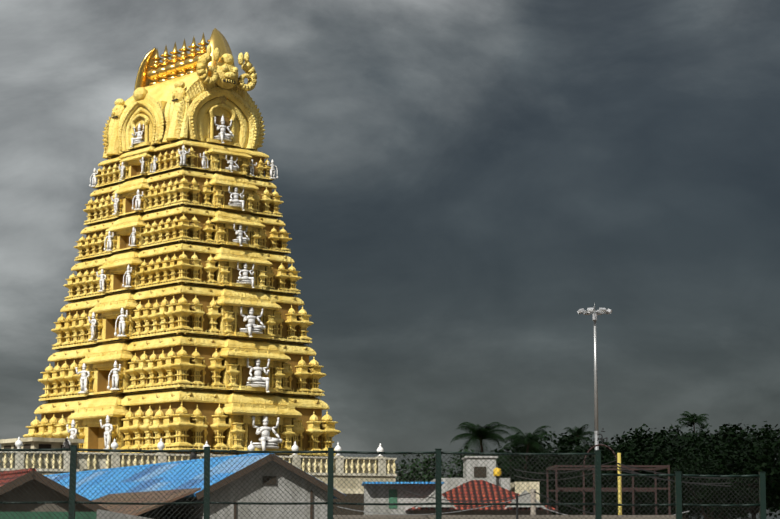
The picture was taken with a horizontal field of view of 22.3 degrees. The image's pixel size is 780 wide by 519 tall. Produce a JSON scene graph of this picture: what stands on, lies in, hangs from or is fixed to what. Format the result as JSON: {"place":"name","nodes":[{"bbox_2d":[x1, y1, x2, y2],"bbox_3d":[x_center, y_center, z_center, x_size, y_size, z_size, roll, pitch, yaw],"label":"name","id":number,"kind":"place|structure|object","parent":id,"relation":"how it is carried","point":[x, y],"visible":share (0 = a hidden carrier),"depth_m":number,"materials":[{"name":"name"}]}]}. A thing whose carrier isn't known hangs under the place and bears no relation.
{"place":"outdoors","nodes":[
{"label":"outdoors","id":0,"kind":"place"},
{"bbox_2d":[0,437,83,451],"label":"building","id":1,"kind":"structure","parent":0,"point":[39,443],"depth_m":125.28,"materials":[{"name":"beige paint"}]},
{"bbox_2d":[0,468,108,511],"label":"red roof house","id":2,"kind":"structure","parent":0,"point":[18,483],"depth_m":57.37,"materials":[{"name":"tile"}]},
{"bbox_2d":[44,453,345,518],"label":"house","id":3,"kind":"structure","parent":0,"point":[303,484],"depth_m":70.04,"materials":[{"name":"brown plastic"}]},
{"bbox_2d":[190,449,196,459],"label":"monkey","id":4,"kind":"object","parent":3,"relation":"on","point":[192,456],"visible":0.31,"depth_m":79.34,"materials":[{"name":"grey fur"}]},
{"bbox_2d":[0,437,396,487],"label":"balustrade","id":5,"kind":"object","parent":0,"point":[322,463],"depth_m":103.50,"materials":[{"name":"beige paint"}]},
{"bbox_2d":[62,438,69,452],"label":"monkey on wall","id":6,"kind":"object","parent":5,"relation":"attached to","point":[66,443],"visible":0.81,"depth_m":100.11,"materials":[{"name":"grey fur"}]},
{"bbox_2d":[0,0,779,518],"label":"sky","id":7,"kind":"structure","parent":0,"point":[458,180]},
{"bbox_2d":[333,456,555,514],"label":"houses","id":8,"kind":"structure","parent":0,"point":[492,486],"depth_m":83.47,"materials":[{"name":"white tile"}]},
{"bbox_2d":[496,455,527,473],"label":"tree","id":9,"kind":"object","parent":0,"point":[508,460],"visible":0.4,"depth_m":298.66,"materials":[{"name":"green plant"}]},
{"bbox_2d":[520,456,556,478],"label":"tree","id":10,"kind":"object","parent":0,"point":[532,463],"depth_m":327.59,"materials":[{"name":"green plant"}]},
{"bbox_3d":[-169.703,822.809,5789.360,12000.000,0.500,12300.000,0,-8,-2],"label":"ground","id":11,"kind":"structure","parent":0,"visible":0},
{"bbox_2d":[23,28,340,456],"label":"temple tower","id":12,"kind":"structure","parent":11,"relation":"on","point":[184,324],"depth_m":152.84,"materials":[{"name":"yellow paint"}]},
{"bbox_2d":[0,510,675,518],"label":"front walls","id":13,"kind":"structure","parent":11,"relation":"on","point":[59,515],"depth_m":51.54,"materials":[{"name":"concrete"}]},
{"bbox_2d":[0,445,765,518],"bbox_3d":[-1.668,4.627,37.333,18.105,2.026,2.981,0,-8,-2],"label":"chain link fence","id":14,"kind":"object","parent":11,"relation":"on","point":[348,486],"visible":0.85,"depth_m":37.53,"materials":[{"name":"grey metal"}]},
{"bbox_2d":[395,454,462,481],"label":"tree","id":15,"kind":"object","parent":11,"relation":"on","point":[419,470],"visible":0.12,"depth_m":138.92,"materials":[{"name":"green plant"}]},
{"bbox_2d":[430,446,497,477],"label":"tree","id":16,"kind":"object","parent":11,"relation":"on","point":[450,470],"visible":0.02,"depth_m":149.81,"materials":[{"name":"green plant"}]},
{"bbox_2d":[451,422,511,455],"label":"palm","id":17,"kind":"object","parent":11,"relation":"on","point":[479,433],"visible":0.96,"depth_m":269.18,"materials":[{"name":"green plant"}]},
{"bbox_2d":[500,426,552,479],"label":"palm","id":18,"kind":"object","parent":11,"relation":"on","point":[528,440],"visible":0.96,"depth_m":274.42,"materials":[{"name":"green plant"}]},
{"bbox_2d":[508,465,568,500],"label":"tree","id":19,"kind":"object","parent":11,"relation":"on","point":[534,476],"depth_m":227.26,"materials":[{"name":"green plant"}]},
{"bbox_2d":[498,459,580,490],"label":"tree","id":20,"kind":"object","parent":11,"relation":"on","point":[525,462],"visible":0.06,"depth_m":257.04,"materials":[{"name":"green plant"}]},
{"bbox_2d":[338,453,751,518],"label":"poles and cables","id":21,"kind":"object","parent":11,"relation":"on","point":[618,464],"visible":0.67,"depth_m":61.36,"materials":[{"name":"metal"}]},
{"bbox_2d":[488,431,603,477],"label":"tree","id":22,"kind":"object","parent":11,"relation":"on","point":[564,445],"visible":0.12,"depth_m":328.21,"materials":[{"name":"green plant"}]},
{"bbox_2d":[522,448,608,514],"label":"tree","id":23,"kind":"object","parent":11,"relation":"on","point":[539,463],"visible":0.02,"depth_m":296.76,"materials":[{"name":"green plant"}]},
{"bbox_2d":[562,424,593,446],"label":"palm","id":24,"kind":"object","parent":11,"relation":"on","point":[576,431],"visible":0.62,"depth_m":419.65,"materials":[{"name":"green plant"}]},
{"bbox_2d":[540,458,627,514],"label":"tree","id":25,"kind":"object","parent":11,"relation":"on","point":[562,509],"visible":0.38,"depth_m":213.39,"materials":[{"name":"green plant"}]},
{"bbox_2d":[554,434,616,457],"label":"tree","id":26,"kind":"object","parent":11,"relation":"on","point":[589,438],"depth_m":343.74,"materials":[{"name":"green plant"}]},
{"bbox_2d":[577,303,611,449],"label":"mast","id":27,"kind":"object","parent":11,"relation":"on","point":[589,311],"visible":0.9,"depth_m":180.76,"materials":[{"name":"metal"}]},
{"bbox_2d":[557,446,643,514],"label":"tree","id":28,"kind":"object","parent":11,"relation":"on","point":[624,457],"visible":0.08,"depth_m":278.85,"materials":[{"name":"green plant"}]},
{"bbox_2d":[546,428,670,514],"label":"steel frame","id":29,"kind":"object","parent":11,"relation":"on","point":[658,467],"visible":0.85,"depth_m":71.95,"materials":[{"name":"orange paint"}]},
{"bbox_2d":[564,458,660,514],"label":"tree","id":30,"kind":"object","parent":11,"relation":"on","point":[636,494],"visible":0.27,"depth_m":236.90,"materials":[{"name":"green plant"}]},
{"bbox_2d":[582,432,683,514],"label":"tree","id":31,"kind":"object","parent":11,"relation":"on","point":[591,450],"depth_m":325.84,"materials":[{"name":"green plant"}]},
{"bbox_2d":[592,424,678,513],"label":"tree","id":32,"kind":"object","parent":11,"relation":"on","point":[624,436],"visible":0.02,"depth_m":358.94,"materials":[{"name":"green plant"}]},
{"bbox_2d":[591,438,686,514],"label":"tree","id":33,"kind":"object","parent":11,"relation":"on","point":[668,448],"visible":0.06,"depth_m":297.55,"materials":[{"name":"green plant"}]},
{"bbox_2d":[604,424,686,514],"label":"tree","id":34,"kind":"object","parent":11,"relation":"on","point":[669,430],"depth_m":390.48,"materials":[{"name":"green plant"}]},
{"bbox_2d":[603,428,702,484],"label":"tree","id":35,"kind":"object","parent":11,"relation":"on","point":[647,437],"visible":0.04,"depth_m":299.98,"materials":[{"name":"green plant"}]},
{"bbox_2d":[611,450,704,516],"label":"tree","id":36,"kind":"object","parent":11,"relation":"on","point":[649,457],"visible":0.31,"depth_m":248.39,"materials":[{"name":"green plant"}]},
{"bbox_2d":[625,443,734,518],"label":"tree","id":37,"kind":"object","parent":11,"relation":"on","point":[666,452],"visible":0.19,"depth_m":269.47,"materials":[{"name":"green plant"}]},
{"bbox_2d":[622,413,756,518],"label":"tree","id":38,"kind":"object","parent":11,"relation":"on","point":[699,432],"depth_m":342.71,"materials":[{"name":"green plant"}]},
{"bbox_2d":[675,411,708,431],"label":"palm","id":39,"kind":"object","parent":11,"relation":"on","point":[699,418],"visible":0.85,"depth_m":431.11,"materials":[{"name":"green plant"}]},
{"bbox_2d":[662,455,758,518],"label":"tree","id":40,"kind":"object","parent":11,"relation":"on","point":[700,496],"visible":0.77,"depth_m":228.68,"materials":[{"name":"green plant"}]},
{"bbox_2d":[647,424,777,518],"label":"tree","id":41,"kind":"object","parent":11,"relation":"on","point":[735,435],"visible":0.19,"depth_m":313.69,"materials":[{"name":"green plant"}]},
{"bbox_2d":[669,420,779,518],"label":"tree","id":42,"kind":"object","parent":11,"relation":"on","point":[753,426],"visible":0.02,"depth_m":363.64,"materials":[{"name":"green plant"}]},
{"bbox_2d":[677,428,779,518],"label":"tree","id":43,"kind":"object","parent":11,"relation":"on","point":[751,466],"visible":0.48,"depth_m":277.47,"materials":[{"name":"green plant"}]},
{"bbox_2d":[685,447,772,518],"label":"tree","id":44,"kind":"object","parent":11,"relation":"on","point":[734,472],"depth_m":287.18,"materials":[{"name":"green plant"}]},
{"bbox_2d":[684,421,779,518],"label":"tree","id":45,"kind":"object","parent":11,"relation":"on","point":[752,512],"visible":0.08,"depth_m":330.15,"materials":[{"name":"green plant"}]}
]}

